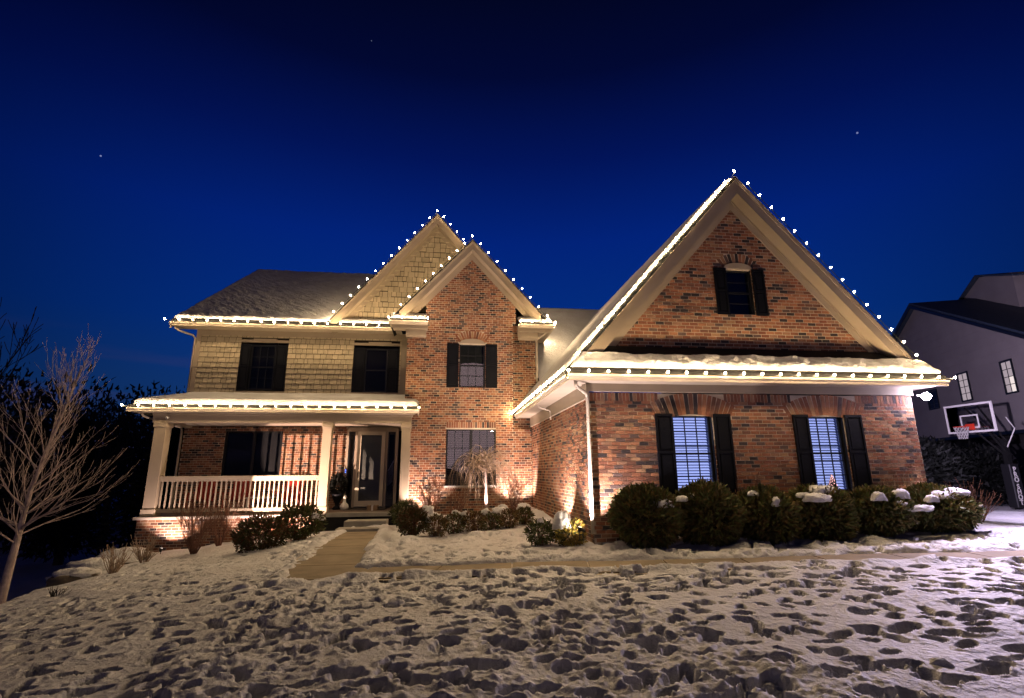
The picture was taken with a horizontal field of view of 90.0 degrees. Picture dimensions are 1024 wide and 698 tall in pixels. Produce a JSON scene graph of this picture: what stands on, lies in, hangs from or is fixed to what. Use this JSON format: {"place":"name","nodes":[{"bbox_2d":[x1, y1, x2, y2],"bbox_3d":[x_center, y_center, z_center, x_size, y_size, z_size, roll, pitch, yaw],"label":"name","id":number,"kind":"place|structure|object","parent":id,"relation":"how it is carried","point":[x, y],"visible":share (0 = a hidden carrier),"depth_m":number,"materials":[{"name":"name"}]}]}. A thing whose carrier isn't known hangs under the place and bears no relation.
{"place":"outdoors","nodes":[
{"label":"outdoors","id":0,"kind":"place"},
{"bbox_2d":[133,392,418,405],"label":"roof snow","id":1,"kind":"structure","parent":0,"point":[248,398],"depth_m":16.65,"materials":[{"name":"white snow"}]},
{"bbox_2d":[270,531,377,579],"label":"path","id":2,"kind":"structure","parent":0,"point":[342,553],"depth_m":10.01,"materials":[{"name":"concrete"}]},
{"bbox_2d":[390,312,427,318],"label":"roof snow","id":3,"kind":"structure","parent":0,"point":[418,315],"depth_m":17.83,"materials":[{"name":"white snow"}]},
{"bbox_2d":[0,490,1023,697],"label":"snowy ground","id":4,"kind":"structure","parent":0,"point":[862,628],"depth_m":5.37,"materials":[{"name":"white snow"}]},
{"bbox_2d":[0,416,60,546],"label":"conifer","id":5,"kind":"object","parent":4,"relation":"on","point":[5,528],"visible":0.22,"depth_m":36.13,"materials":[{"name":"grey plant"}]},
{"bbox_2d":[0,416,114,564],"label":"conifer","id":6,"kind":"object","parent":4,"relation":"on","point":[59,540],"visible":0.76,"depth_m":29.24,"materials":[{"name":"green plant"}]},
{"bbox_2d":[48,586,68,596],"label":"bare shrub","id":7,"kind":"object","parent":4,"relation":"on","point":[52,593],"visible":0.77,"depth_m":8.97,"materials":[{"name":"brown plant"}]},
{"bbox_2d":[0,297,132,524],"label":"dark tree","id":8,"kind":"object","parent":4,"relation":"on","point":[17,417],"visible":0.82,"depth_m":22.70,"materials":[{"name":"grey plant"}]},
{"bbox_2d":[0,324,139,603],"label":"bare tree","id":9,"kind":"object","parent":4,"relation":"on","point":[20,526],"visible":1,"depth_m":9.64,"materials":[{"name":"brown plant"}]},
{"bbox_2d":[45,567,101,586],"bbox_3d":[-9.455,4.962,11.038,0.957,0.498,0.888,9,-16,-33],"label":"boulder","id":10,"kind":"object","parent":4,"relation":"on","point":[63,576],"visible":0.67,"depth_m":10.86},
{"bbox_2d":[18,391,154,546],"bbox_3d":[-28.712,8.896,37.488,10.220,11.063,9.903,1,-13,-7],"label":"dark tree","id":11,"kind":"object","parent":4,"relation":"on","point":[108,500],"visible":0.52,"depth_m":36.65,"materials":[{"name":"grey plant"}]},
{"bbox_2d":[0,362,184,525],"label":"woods","id":12,"kind":"object","parent":4,"relation":"on","point":[46,398],"visible":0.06,"depth_m":53.71,"materials":[{"name":"black plant"}]},
{"bbox_2d":[65,557,122,570],"bbox_3d":[-10.004,5.342,12.320,1.134,0.619,1.043,-8,-15,30],"label":"boulder","id":13,"kind":"object","parent":4,"relation":"on","point":[95,563],"visible":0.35,"depth_m":12.12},
{"bbox_2d":[100,542,137,573],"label":"bare shrub","id":14,"kind":"object","parent":4,"relation":"on","point":[113,569],"visible":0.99,"depth_m":11.25,"materials":[{"name":"brown plant"}]},
{"bbox_2d":[95,415,153,497],"bbox_3d":[-24.000,8.218,36.154,10.381,11.524,8.606,1,-13,-7],"label":"dark tree","id":15,"kind":"object","parent":4,"relation":"on","point":[139,434],"visible":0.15,"depth_m":34.65,"materials":[{"name":"grey plant"}]},
{"bbox_2d":[96,547,155,564],"bbox_3d":[-10.402,5.717,13.755,1.340,0.748,1.198,11,-17,-40],"label":"boulder","id":16,"kind":"object","parent":4,"relation":"on","point":[132,559],"visible":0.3,"depth_m":13.54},
{"bbox_2d":[95,426,184,556],"bbox_3d":[-18.333,7.194,27.043,5.449,8.600,5.796,1,-13,-7],"label":"conifer","id":17,"kind":"object","parent":4,"relation":"on","point":[130,509],"visible":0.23,"depth_m":25.87,"materials":[{"name":"green plant"}]},
{"bbox_2d":[128,529,162,562],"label":"bare shrub","id":18,"kind":"object","parent":4,"relation":"on","point":[139,557],"visible":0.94,"depth_m":12.63,"materials":[{"name":"brown plant"}]},
{"bbox_2d":[157,642,179,650],"bbox_3d":[-3.454,2.990,5.155,0.180,0.073,0.160,1,-13,-7],"label":"snow lump","id":19,"kind":"object","parent":4,"relation":"on","point":[166,646],"visible":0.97,"depth_m":5.13,"materials":[{"name":"white snow"}]},
{"bbox_2d":[173,492,220,553],"bbox_3d":[-8.171,4.523,13.305,1.318,1.588,0.943,-12,-18,41],"label":"bare shrub","id":20,"kind":"object","parent":4,"relation":"on","point":[192,542],"visible":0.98,"depth_m":13.26,"materials":[{"name":"brown plant"}]},
{"bbox_2d":[205,493,244,545],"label":"bare shrub","id":21,"kind":"object","parent":4,"relation":"on","point":[218,541],"visible":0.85,"depth_m":14.80,"materials":[{"name":"brown plant"}]},
{"bbox_2d":[232,582,249,590],"bbox_3d":[-3.972,3.491,7.544,0.279,0.109,0.195,1,-13,-7],"label":"snow lump","id":22,"kind":"object","parent":4,"relation":"on","point":[241,586],"visible":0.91,"depth_m":7.49,"materials":[{"name":"white snow"}]},
{"bbox_2d":[229,512,291,552],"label":"boxwood","id":23,"kind":"object","parent":4,"relation":"on","point":[248,528],"visible":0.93,"depth_m":12.39,"materials":[{"name":"green plant"}]},
{"bbox_2d":[274,503,327,540],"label":"boxwood","id":24,"kind":"object","parent":4,"relation":"on","point":[314,518],"visible":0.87,"depth_m":13.66,"materials":[{"name":"green plant"}]},
{"bbox_2d":[369,586,381,591],"bbox_3d":[-1.908,3.347,7.146,0.227,0.084,0.129,1,-13,-7],"label":"snow lump","id":25,"kind":"object","parent":4,"relation":"on","point":[375,588],"visible":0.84,"depth_m":7.11,"materials":[{"name":"white snow"}]},
{"bbox_2d":[385,598,404,606],"bbox_3d":[-1.422,3.085,6.241,0.242,0.085,0.170,1,-13,-7],"label":"snow lump","id":26,"kind":"object","parent":4,"relation":"on","point":[394,602],"visible":0.97,"depth_m":6.19,"materials":[{"name":"white snow"}]},
{"bbox_2d":[387,497,419,528],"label":"boxwood","id":27,"kind":"object","parent":4,"relation":"on","point":[397,508],"visible":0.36,"depth_m":14.56,"materials":[{"name":"green plant"}]},
{"bbox_2d":[395,504,433,535],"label":"boxwood","id":28,"kind":"object","parent":4,"relation":"on","point":[421,513],"visible":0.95,"depth_m":12.64,"materials":[{"name":"green plant"}]},
{"bbox_2d":[410,468,448,511],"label":"bare shrub","id":29,"kind":"object","parent":4,"relation":"on","point":[431,492],"visible":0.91,"depth_m":14.53,"materials":[{"name":"brown plant"}]},
{"bbox_2d":[424,512,448,536],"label":"shrub","id":30,"kind":"object","parent":4,"relation":"on","point":[438,530],"visible":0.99,"depth_m":12.64,"materials":[{"name":"green plant"}]},
{"bbox_2d":[443,510,466,534],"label":"shrub","id":31,"kind":"object","parent":4,"relation":"on","point":[454,514],"visible":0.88,"depth_m":12.86,"materials":[{"name":"green plant"}]},
{"bbox_2d":[445,487,470,511],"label":"bare shrub","id":32,"kind":"object","parent":4,"relation":"on","point":[454,505],"visible":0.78,"depth_m":15.48,"materials":[{"name":"brown plant"}]},
{"bbox_2d":[458,677,468,685],"bbox_3d":[-0.349,2.538,3.914,0.130,0.056,0.114,-5,-14,17],"label":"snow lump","id":33,"kind":"object","parent":4,"relation":"on","point":[463,680],"visible":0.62,"depth_m":3.89,"materials":[{"name":"white snow"}]},
{"bbox_2d":[459,509,487,531],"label":"shrub","id":34,"kind":"object","parent":4,"relation":"on","point":[472,518],"visible":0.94,"depth_m":12.92,"materials":[{"name":"green plant"}]},
{"bbox_2d":[447,443,516,511],"bbox_3d":[-0.876,4.146,15.584,2.208,2.478,2.033,1,-13,-7],"label":"weeping tree","id":35,"kind":"object","parent":4,"relation":"on","point":[485,463],"visible":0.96,"depth_m":15.64,"materials":[{"name":"brown plant"}]},
{"bbox_2d":[477,508,502,530],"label":"shrub","id":36,"kind":"object","parent":4,"relation":"on","point":[492,518],"visible":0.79,"depth_m":13.19,"materials":[{"name":"green plant"}]},
{"bbox_2d":[492,504,519,527],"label":"shrub","id":37,"kind":"object","parent":4,"relation":"on","point":[505,510],"visible":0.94,"depth_m":13.30,"materials":[{"name":"green plant"}]},
{"bbox_2d":[499,475,531,509],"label":"bare shrub","id":38,"kind":"object","parent":4,"relation":"on","point":[513,502],"visible":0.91,"depth_m":15.51,"materials":[{"name":"brown plant"}]},
{"bbox_2d":[516,503,535,523],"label":"shrub","id":39,"kind":"object","parent":4,"relation":"on","point":[524,517],"visible":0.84,"depth_m":13.64,"materials":[{"name":"green plant"}]},
{"bbox_2d":[126,176,949,551],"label":"brick house","id":40,"kind":"structure","parent":4,"relation":"on","point":[738,270],"depth_m":15.27,"materials":[{"name":"brown brick"}]},
{"bbox_2d":[184,481,218,508],"bbox_3d":[-10.178,4.810,16.840,0.820,1.077,0.760,1,-13,-7],"label":"porch chair","id":41,"kind":"object","parent":40,"relation":"on","point":[208,493],"visible":0.37,"depth_m":17.07,"materials":[{"name":"red plastic"}]},
{"bbox_2d":[221,481,252,512],"bbox_3d":[-9.087,4.835,16.980,0.820,1.077,0.760,1,-13,-7],"label":"porch chair","id":42,"kind":"object","parent":40,"relation":"on","point":[237,490],"visible":0.45,"depth_m":17.21,"materials":[{"name":"red plastic"}]},
{"bbox_2d":[221,431,282,475],"bbox_3d":[-9.199,3.710,18.258,2.050,1.640,0.284,1,-13,-7],"label":"window","id":43,"kind":"structure","parent":40,"relation":"in","point":[246,453],"depth_m":18.34,"materials":[{"name":"black glass"}]},
{"bbox_2d":[245,496,275,512],"bbox_3d":[-8.258,5.089,16.760,0.800,0.470,0.500,1,-13,-7],"label":"coffee table","id":44,"kind":"object","parent":40,"relation":"on","point":[251,498],"visible":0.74,"depth_m":16.59,"materials":[{"name":"white paint"}]},
{"bbox_2d":[246,345,275,390],"bbox_3d":[-9.221,0.694,18.977,0.970,1.720,0.240,1,-13,-7],"label":"window","id":45,"kind":"structure","parent":40,"relation":"in","point":[262,357],"depth_m":19.01,"materials":[{"name":"black glass"}]},
{"bbox_2d":[121,404,419,408],"bbox_3d":[-7.394,1.796,16.021,8.874,0.076,0.078,1,-13,-7],"label":"string light","id":46,"kind":"object","parent":40,"relation":"attached to","point":[275,406],"visible":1,"depth_m":15.91,"materials":[{"name":"white"}]},
{"bbox_2d":[164,318,379,325],"bbox_3d":[-8.367,-0.961,18.572,7.876,0.075,0.078,1,-13,-7],"label":"string light","id":47,"kind":"object","parent":40,"relation":"attached to","point":[274,322],"visible":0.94,"depth_m":18.52,"materials":[{"name":"white plastic"}]},
{"bbox_2d":[174,269,374,321],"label":"roof snow","id":48,"kind":"structure","parent":40,"relation":"on","point":[275,295],"depth_m":21.44,"materials":[{"name":"white snow"}]},
{"bbox_2d":[275,480,305,511],"bbox_3d":[-7.402,4.875,17.195,0.820,1.077,0.760,1,-13,-7],"label":"porch chair","id":49,"kind":"object","parent":40,"relation":"on","point":[294,492],"visible":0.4,"depth_m":17.41,"materials":[{"name":"red plastic"}]},
{"bbox_2d":[329,471,348,509],"bbox_3d":[-6.048,4.884,17.714,0.748,1.281,0.757,1,-13,-7],"label":"urn planter","id":50,"kind":"object","parent":40,"relation":"on","point":[337,495],"visible":0.98,"depth_m":17.60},
{"bbox_2d":[340,495,348,509],"bbox_3d":[-5.656,5.186,17.291,0.300,0.490,0.292,1,-13,-7],"label":"goose statue","id":51,"kind":"object","parent":40,"relation":"on","point":[344,505],"visible":1,"depth_m":17.20,"materials":[{"name":"white ceramic"}]},
{"bbox_2d":[329,318,388,323],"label":"roof snow","id":52,"kind":"structure","parent":40,"relation":"on","point":[375,321],"depth_m":19.25,"materials":[{"name":"white snow"}]},
{"bbox_2d":[348,508,386,509],"bbox_3d":[-4.977,5.512,17.640,1.250,0.015,0.850,1,-13,-7],"label":"doormat","id":53,"kind":"object","parent":40,"relation":"on","point":[365,509],"visible":0.71,"depth_m":17.36,"materials":[{"name":"brown"}]},
{"bbox_2d":[354,432,385,506],"bbox_3d":[-5.100,4.293,18.391,0.980,2.630,0.111,1,-13,-7],"label":"storm door","id":54,"kind":"structure","parent":40,"relation":"in","point":[357,503],"depth_m":18.38,"materials":[{"name":"beige"}]},
{"bbox_2d":[358,435,385,506],"bbox_3d":[-5.118,4.334,18.519,0.980,2.650,0.062,1,-13,-7],"label":"inner door","id":55,"kind":"structure","parent":40,"relation":"in","point":[370,461],"depth_m":18.49,"materials":[{"name":"black wood"}]},
{"bbox_2d":[367,505,378,510],"bbox_3d":[-4.653,5.307,17.110,0.350,0.166,0.256,1,-13,-7],"label":"parcel","id":56,"kind":"object","parent":40,"relation":"on","point":[372,507],"visible":0.96,"depth_m":16.99,"materials":[{"name":"brown cardboard"}]},
{"bbox_2d":[363,348,387,392],"bbox_3d":[-5.170,0.827,19.485,0.940,1.720,0.240,1,-13,-7],"label":"window","id":57,"kind":"structure","parent":40,"relation":"in","point":[376,360],"depth_m":19.54,"materials":[{"name":"black glass"}]},
{"bbox_2d":[333,210,466,311],"bbox_3d":[-3.902,-3.443,19.972,5.632,4.451,0.058,1,-13,-7],"label":"string light","id":58,"kind":"object","parent":40,"relation":"attached to","point":[395,252],"visible":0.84,"depth_m":19.97,"materials":[{"name":"white plastic"}]},
{"bbox_2d":[388,235,547,318],"bbox_3d":[-1.476,-2.577,18.277,5.595,3.347,0.309,1,-13,-7],"label":"string light","id":59,"kind":"object","parent":40,"relation":"attached to","point":[442,266],"visible":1,"depth_m":18.48,"materials":[{"name":"white plastic"}]},
{"bbox_2d":[445,429,495,485],"bbox_3d":[-1.414,3.710,17.543,1.810,1.960,0.304,1,-13,-7],"label":"window","id":60,"kind":"structure","parent":40,"relation":"in","point":[459,442],"depth_m":17.62,"materials":[{"name":"black glass"}]},
{"bbox_2d":[459,344,484,387],"bbox_3d":[-1.431,0.612,18.281,1.020,1.610,0.304,1,-13,-7],"label":"window","id":61,"kind":"structure","parent":40,"relation":"in","point":[471,357],"depth_m":18.36,"materials":[{"name":"black"}]},
{"bbox_2d":[517,317,552,322],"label":"roof snow","id":62,"kind":"structure","parent":40,"relation":"on","point":[533,319],"depth_m":18.39,"materials":[{"name":"white snow"}]},
{"bbox_2d":[511,372,560,413],"bbox_3d":[0.495,1.363,14.176,0.078,0.074,7.581,1,-13,-7],"label":"string light","id":63,"kind":"object","parent":40,"relation":"attached to","point":[536,392],"visible":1,"depth_m":13.20,"materials":[{"name":"white plastic"}]},
{"bbox_2d":[535,308,605,379],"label":"roof snow","id":64,"kind":"structure","parent":40,"relation":"on","point":[570,324],"depth_m":21.44,"materials":[{"name":"white snow"}]},
{"bbox_2d":[517,179,729,408],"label":"roof snow","id":65,"kind":"structure","parent":40,"relation":"on","point":[581,341],"depth_m":12.71,"materials":[{"name":"white snow"}]},
{"bbox_2d":[673,416,717,488],"bbox_3d":[3.872,2.259,11.041,1.000,1.700,0.334,1,-13,-7],"label":"window","id":66,"kind":"structure","parent":40,"relation":"in","point":[693,443],"depth_m":11.11,"materials":[{"name":"blue glass"}]},
{"bbox_2d":[726,270,754,314],"bbox_3d":[5.350,-1.306,12.193,0.740,1.190,0.294,1,-13,-7],"label":"window","id":67,"kind":"structure","parent":40,"relation":"in","point":[740,292],"depth_m":12.28,"materials":[{"name":"black glass"}]},
{"bbox_2d":[577,170,918,359],"bbox_3d":[5.469,-1.965,11.807,8.327,4.826,0.054,1,-13,-7],"label":"string light","id":68,"kind":"object","parent":40,"relation":"attached to","point":[782,219],"visible":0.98,"depth_m":11.95,"materials":[{"name":"white plastic"}]},
{"bbox_2d":[571,351,940,373],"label":"roof snow","id":69,"kind":"structure","parent":40,"relation":"on","point":[698,361],"depth_m":11.04,"materials":[{"name":"white snow"}]},
{"bbox_2d":[567,369,955,378],"bbox_3d":[5.428,0.535,10.712,8.733,0.074,0.077,1,-13,-7],"label":"string light","id":70,"kind":"object","parent":40,"relation":"attached to","point":[743,374],"visible":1,"depth_m":10.69,"materials":[{"name":"white plastic"}]},
{"bbox_2d":[809,417,852,491],"bbox_3d":[6.986,2.332,11.439,0.960,1.700,0.334,1,-13,-7],"label":"window","id":71,"kind":"structure","parent":40,"relation":"in","point":[831,457],"depth_m":11.49,"materials":[{"name":"blue"}]},
{"bbox_2d":[829,475,837,487],"bbox_3d":[7.062,2.942,11.284,0.261,0.360,0.036,1,-13,-7],"label":"christmas tree","id":72,"kind":"object","parent":40,"relation":"on","point":[831,481],"visible":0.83,"depth_m":11.28,"materials":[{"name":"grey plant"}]},
{"bbox_2d":[917,392,930,399],"bbox_3d":[9.363,1.087,11.634,0.280,0.170,0.300,11,-18,-40],"label":"floodlight","id":73,"kind":"object","parent":40,"relation":"attached to","point":[926,396],"visible":1,"depth_m":11.53,"materials":[{"name":"white paint"}]},
{"bbox_2d":[522,517,555,545],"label":"shrub","id":74,"kind":"object","parent":4,"relation":"on","point":[542,524],"visible":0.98,"depth_m":10.48,"materials":[{"name":"green plant"}]},
{"bbox_2d":[542,586,551,590],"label":"snow lump","id":75,"kind":"object","parent":4,"relation":"on","point":[546,588],"visible":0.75,"depth_m":6.74,"materials":[{"name":"white snow"}]},
{"bbox_2d":[551,510,587,546],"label":"golden shrub","id":76,"kind":"object","parent":4,"relation":"on","point":[563,523],"visible":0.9,"depth_m":10.29,"materials":[{"name":"plant"}]},
{"bbox_2d":[605,481,687,548],"bbox_3d":[2.522,3.154,9.653,1.462,1.292,1.482,1,-13,-7],"label":"yew bush","id":77,"kind":"object","parent":4,"relation":"on","point":[644,515],"visible":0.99,"depth_m":9.28,"materials":[{"name":"green plant"}]},
{"bbox_2d":[682,630,696,636],"bbox_3d":[1.656,2.658,4.768,0.151,0.065,0.129,10,-17,-38],"label":"snow lump","id":78,"kind":"object","parent":4,"relation":"on","point":[687,633],"visible":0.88,"depth_m":4.74,"materials":[{"name":"white snow"}]},
{"bbox_2d":[363,550,1023,580],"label":"front walkway","id":79,"kind":"structure","parent":4,"relation":"on","point":[975,555],"depth_m":8.38,"materials":[{"name":"concrete"}]},
{"bbox_2d":[673,476,749,546],"bbox_3d":[3.745,3.172,9.848,1.429,1.431,1.474,1,-13,-7],"label":"yew bush","id":80,"kind":"object","parent":4,"relation":"on","point":[713,514],"visible":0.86,"depth_m":9.39,"materials":[{"name":"green plant"}]},
{"bbox_2d":[728,472,767,493],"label":"bare shrub","id":81,"kind":"object","parent":4,"relation":"on","point":[756,483],"visible":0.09,"depth_m":10.59,"materials":[{"name":"brown plant"}]},
{"bbox_2d":[736,483,803,545],"bbox_3d":[4.898,3.272,9.979,1.365,1.293,1.381,-7,-15,25],"label":"yew bush","id":82,"kind":"object","parent":4,"relation":"on","point":[773,514],"visible":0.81,"depth_m":9.51,"materials":[{"name":"green plant"}]},
{"bbox_2d":[785,482,862,541],"bbox_3d":[6.061,3.289,10.087,1.435,1.292,1.446,1,-13,-7],"label":"yew bush","id":83,"kind":"object","parent":4,"relation":"on","point":[828,513],"visible":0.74,"depth_m":9.63,"materials":[{"name":"green plant"}]},
{"bbox_2d":[829,574,843,578],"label":"snow lump","id":84,"kind":"object","parent":4,"relation":"on","point":[834,576],"visible":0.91,"depth_m":6.77,"materials":[{"name":"white snow"}]},
{"bbox_2d":[845,484,933,537],"bbox_3d":[7.285,3.265,10.258,1.475,1.115,1.498,1,-13,-7],"label":"yew bush","id":85,"kind":"object","parent":4,"relation":"on","point":[884,511],"visible":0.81,"depth_m":9.83,"materials":[{"name":"green plant"}]},
{"bbox_2d":[891,566,903,571],"bbox_3d":[5.440,3.108,7.233,0.182,0.074,0.120,1,-13,-7],"label":"snow lump","id":86,"kind":"object","parent":4,"relation":"on","point":[897,569],"visible":0.99,"depth_m":7.20,"materials":[{"name":"white snow"}]},
{"bbox_2d":[879,473,922,488],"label":"bare shrub","id":87,"kind":"object","parent":4,"relation":"on","point":[897,482],"visible":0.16,"depth_m":10.79,"materials":[{"name":"brown plant"}]},
{"bbox_2d":[923,459,934,483],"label":"evergreen bush","id":88,"kind":"object","parent":4,"relation":"on","point":[929,479],"visible":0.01,"depth_m":16.03,"materials":[{"name":"grey plant"}]},
{"bbox_2d":[925,441,954,485],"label":"evergreen bush","id":89,"kind":"object","parent":4,"relation":"on","point":[941,460],"visible":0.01,"depth_m":19.74,"materials":[{"name":"green plant"}]},
{"bbox_2d":[929,657,954,667],"bbox_3d":[3.265,2.399,3.915,0.187,0.070,0.140,-5,-14,17],"label":"snow lump","id":90,"kind":"object","parent":4,"relation":"on","point":[941,661],"visible":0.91,"depth_m":3.88,"materials":[{"name":"white snow"}]},
{"bbox_2d":[919,437,966,487],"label":"evergreen bush","id":91,"kind":"object","parent":4,"relation":"on","point":[932,454],"visible":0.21,"depth_m":17.54,"materials":[{"name":"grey plant"}]},
{"bbox_2d":[903,481,986,534],"bbox_3d":[8.577,3.258,10.456,1.654,1.098,1.522,1,-13,-7],"label":"yew bush","id":92,"kind":"object","parent":4,"relation":"on","point":[957,509],"visible":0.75,"depth_m":9.98,"materials":[{"name":"green plant"}]},
{"bbox_2d":[920,435,976,489],"bbox_3d":[17.858,5.256,21.824,2.860,3.173,2.883,6,-15,-25],"label":"evergreen bush","id":93,"kind":"object","parent":4,"relation":"on","point":[964,466],"visible":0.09,"depth_m":21.16,"materials":[{"name":"green plant"}]},
{"bbox_2d":[884,271,1023,500],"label":"neighbour house","id":94,"kind":"structure","parent":4,"relation":"on","point":[971,338],"depth_m":26.17,"materials":[{"name":"grey"}]},
{"bbox_2d":[926,389,939,409],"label":"window","id":95,"kind":"structure","parent":94,"relation":"in","point":[931,404],"depth_m":28.72,"materials":[{"name":"black glass"}]},
{"bbox_2d":[956,371,973,401],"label":"window","id":96,"kind":"structure","parent":94,"relation":"in","point":[964,379],"depth_m":26.00,"materials":[{"name":"white glass"}]},
{"bbox_2d":[998,358,1018,394],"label":"window","id":97,"kind":"structure","parent":94,"relation":"in","point":[1006,374],"depth_m":22.94,"materials":[{"name":"white glass"}]},
{"bbox_2d":[944,477,1003,521],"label":"bare shrub","id":98,"kind":"object","parent":4,"relation":"on","point":[987,511],"visible":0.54,"depth_m":11.41,"materials":[{"name":"brown plant"}]},
{"bbox_2d":[943,401,1023,509],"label":"basketball hoop","id":99,"kind":"object","parent":4,"relation":"on","point":[955,420],"visible":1,"depth_m":18.96,"materials":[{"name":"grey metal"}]},
{"bbox_2d":[945,440,1022,505],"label":"evergreen bush","id":100,"kind":"object","parent":4,"relation":"on","point":[980,464],"visible":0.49,"depth_m":21.79,"materials":[{"name":"grey plant"}]},
{"bbox_2d":[0,0,1023,459],"label":"sky","id":101,"kind":"structure","parent":0,"point":[156,156],"materials":[{"name":"blue"}]}
]}

